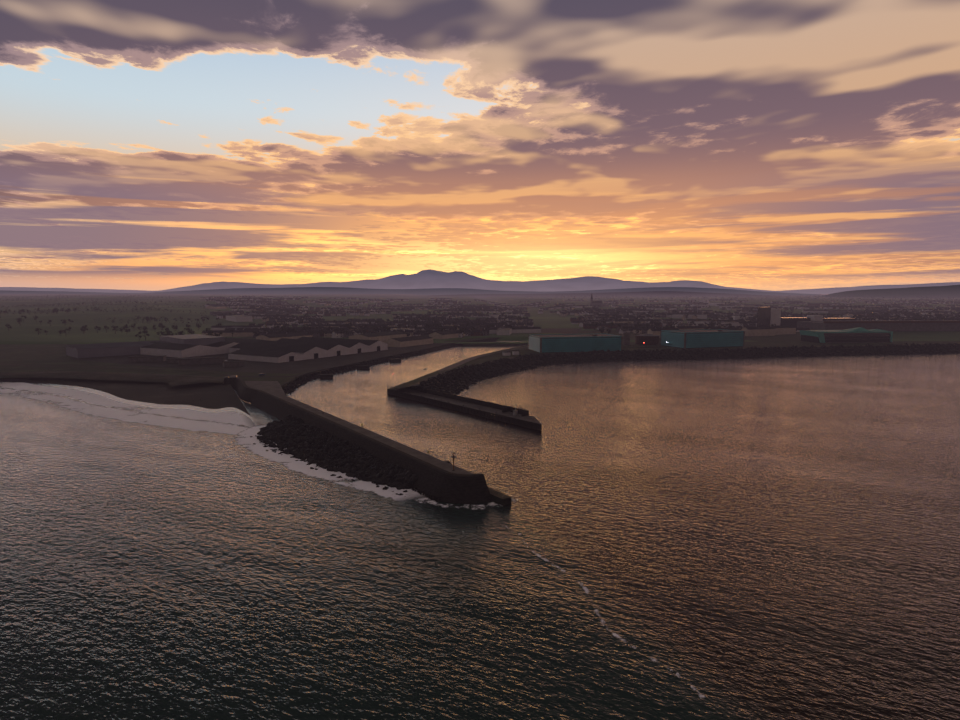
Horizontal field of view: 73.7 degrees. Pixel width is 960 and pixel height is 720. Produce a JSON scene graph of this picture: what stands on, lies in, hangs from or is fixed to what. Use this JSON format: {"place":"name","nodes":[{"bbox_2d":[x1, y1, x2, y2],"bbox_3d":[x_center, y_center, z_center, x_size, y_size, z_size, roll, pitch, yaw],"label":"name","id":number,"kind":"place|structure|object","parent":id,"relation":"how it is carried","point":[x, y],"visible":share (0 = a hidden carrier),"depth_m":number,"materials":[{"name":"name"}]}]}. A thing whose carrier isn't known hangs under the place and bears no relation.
{"place":"outdoors","nodes":[
{"label":"outdoors","id":0,"kind":"place"},
{"bbox_2d":[0,371,255,423],"bbox_3d":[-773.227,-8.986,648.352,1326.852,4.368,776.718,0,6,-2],"label":"beach","id":1,"kind":"structure","parent":0,"point":[213,395],"depth_m":385.53,"materials":[{"name":"brown sand"}]},
{"bbox_2d":[0,379,254,422],"bbox_3d":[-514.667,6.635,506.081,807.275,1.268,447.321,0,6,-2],"label":"foam","id":2,"kind":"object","parent":1,"relation":"on","point":[138,403],"depth_m":352.86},
{"bbox_2d":[223,377,285,401],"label":"pier root","id":3,"kind":"object","parent":1,"relation":"on","point":[247,391],"visible":0.83,"depth_m":375.96,"materials":[{"name":"concrete"}]},
{"bbox_2d":[4,341,450,376],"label":"yards","id":4,"kind":"structure","parent":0,"point":[301,366],"depth_m":516.89,"materials":[{"name":"concrete"}]},
{"bbox_2d":[0,337,487,384],"bbox_3d":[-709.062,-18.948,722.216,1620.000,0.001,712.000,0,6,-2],"label":"ground","id":5,"kind":"structure","parent":0,"point":[39,357],"depth_m":502.84,"materials":[{"name":"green plant"}]},
{"bbox_2d":[0,371,223,386],"bbox_3d":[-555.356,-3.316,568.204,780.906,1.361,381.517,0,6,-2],"label":"seawall","id":6,"kind":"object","parent":5,"relation":"on","point":[173,380],"depth_m":431.13,"materials":[{"name":"concrete"}]},
{"bbox_2d":[66,330,463,366],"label":"warehouses","id":7,"kind":"structure","parent":5,"relation":"on","point":[281,348],"depth_m":587.33,"materials":[{"name":"black"}]},
{"bbox_2d":[0,287,820,294],"bbox_3d":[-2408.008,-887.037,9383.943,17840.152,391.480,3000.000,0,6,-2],"label":"hill","id":8,"kind":"structure","parent":0,"point":[348,290],"depth_m":9751.40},
{"bbox_2d":[281,328,581,392],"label":"quay","id":9,"kind":"structure","parent":0,"point":[325,373],"depth_m":543.36,"materials":[{"name":"concrete"}]},
{"bbox_2d":[0,294,959,719],"bbox_3d":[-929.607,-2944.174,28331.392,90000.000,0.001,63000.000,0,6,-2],"label":"sea","id":10,"kind":"structure","parent":0,"point":[762,538],"depth_m":147.05,"materials":[{"name":"liquid"}]},
{"bbox_2d":[0,388,247,434],"bbox_3d":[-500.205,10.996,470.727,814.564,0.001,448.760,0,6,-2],"label":"surf foam","id":11,"kind":"object","parent":10,"relation":"on","point":[148,419],"visible":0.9,"depth_m":310.98,"materials":[{"name":"white"}]},
{"bbox_2d":[0,382,255,427],"bbox_3d":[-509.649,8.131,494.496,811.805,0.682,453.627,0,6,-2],"label":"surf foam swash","id":12,"kind":"object","parent":11,"relation":"on","point":[234,417],"visible":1,"depth_m":337.94,"materials":[{"name":"white liquid"}]},
{"bbox_2d":[235,425,424,500],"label":"sea foam","id":13,"kind":"object","parent":10,"relation":"on","point":[247,440],"visible":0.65,"depth_m":219.75,"materials":[{"name":"white"}]},
{"bbox_2d":[250,414,417,496],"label":"pier rocks","id":14,"kind":"object","parent":10,"relation":"in","point":[296,437],"visible":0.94,"depth_m":234.19,"materials":[{"name":"grey stone"}]},
{"bbox_2d":[251,390,510,505],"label":"pier","id":15,"kind":"structure","parent":10,"relation":"in","point":[439,480],"depth_m":214.27,"materials":[{"name":"concrete"}]},
{"bbox_2d":[286,366,540,495],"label":"pier furniture","id":16,"kind":"object","parent":15,"relation":"on","point":[515,412],"visible":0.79,"depth_m":300.62,"materials":[{"name":"grey metal"}]},
{"bbox_2d":[451,452,455,470],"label":"harbour beacon","id":17,"kind":"object","parent":15,"relation":"on","point":[453,457],"visible":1,"depth_m":196.81,"materials":[{"name":"orange paint"}]},
{"bbox_2d":[387,387,541,430],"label":"pier","id":18,"kind":"structure","parent":10,"relation":"in","point":[522,418],"depth_m":324.29,"materials":[{"name":"concrete"}]},
{"bbox_2d":[414,495,517,509],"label":"sea foam","id":19,"kind":"object","parent":10,"relation":"on","point":[435,503],"visible":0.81,"depth_m":184.43,"materials":[{"name":"white"}]},
{"bbox_2d":[500,524,705,697],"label":"foam trail","id":20,"kind":"object","parent":10,"relation":"on","point":[618,636],"visible":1,"depth_m":117.31,"materials":[{"name":"white liquid"}]},
{"bbox_2d":[0,294,959,344],"bbox_3d":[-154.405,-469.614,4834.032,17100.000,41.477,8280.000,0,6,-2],"label":"terrain","id":21,"kind":"structure","parent":0,"point":[25,332],"depth_m":1491.92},
{"bbox_2d":[0,294,959,339],"bbox_3d":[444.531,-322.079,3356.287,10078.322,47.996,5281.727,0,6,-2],"label":"trees","id":22,"kind":"object","parent":21,"relation":"on","point":[161,325],"visible":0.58,"depth_m":1213.44,"materials":[{"name":"green plant"}]},
{"bbox_2d":[200,294,959,337],"bbox_3d":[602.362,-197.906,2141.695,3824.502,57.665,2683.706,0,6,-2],"label":"town houses","id":23,"kind":"structure","parent":21,"relation":"on","point":[316,326],"depth_m":1403.99,"materials":[{"name":"stone"}]},
{"bbox_2d":[0,269,959,293],"bbox_3d":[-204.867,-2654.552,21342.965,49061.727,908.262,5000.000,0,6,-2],"label":"hill","id":24,"kind":"structure","parent":0,"point":[426,279],"depth_m":21842.72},
{"bbox_2d":[0,0,959,290],"label":"sky","id":25,"kind":"structure","parent":0,"point":[149,145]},
{"bbox_2d":[528,333,622,352],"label":"warehouse","id":26,"kind":"structure","parent":0,"point":[550,343],"depth_m":611.19,"materials":[{"name":"teal metal"}]},
{"bbox_2d":[428,291,784,297],"bbox_3d":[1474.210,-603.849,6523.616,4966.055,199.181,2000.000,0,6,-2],"label":"hill","id":27,"kind":"structure","parent":0,"point":[656,293],"depth_m":6742.73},
{"bbox_2d":[388,330,959,393],"bbox_3d":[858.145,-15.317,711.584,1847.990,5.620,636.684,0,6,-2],"label":"quay","id":28,"kind":"structure","parent":0,"point":[786,340],"depth_m":687.60,"materials":[{"name":"brown"}]},
{"bbox_2d":[502,332,671,355],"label":"buildings","id":29,"kind":"structure","parent":28,"relation":"on","point":[647,339],"depth_m":694.62,"materials":[{"name":"concrete"}]},
{"bbox_2d":[392,343,959,394],"bbox_3d":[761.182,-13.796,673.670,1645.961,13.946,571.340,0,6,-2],"label":"revetment rocks","id":30,"kind":"object","parent":28,"relation":"on","point":[463,377],"visible":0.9,"depth_m":576.93,"materials":[{"name":"black stone"}]},
{"bbox_2d":[660,329,744,348],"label":"warehouse","id":31,"kind":"structure","parent":28,"relation":"on","point":[701,338],"depth_m":663.40,"materials":[{"name":"teal metal"}]},
{"bbox_2d":[647,307,959,335],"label":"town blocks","id":32,"kind":"structure","parent":28,"relation":"on","point":[767,317],"depth_m":914.11,"materials":[{"name":"brown brick"}]},
{"bbox_2d":[799,327,892,342],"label":"warehouse","id":33,"kind":"structure","parent":28,"relation":"on","point":[858,335],"depth_m":726.07,"materials":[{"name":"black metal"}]},
{"bbox_2d":[821,285,959,297],"bbox_3d":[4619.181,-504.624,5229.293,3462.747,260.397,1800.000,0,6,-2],"label":"hill","id":34,"kind":"structure","parent":0,"point":[950,291],"depth_m":5584.58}
]}

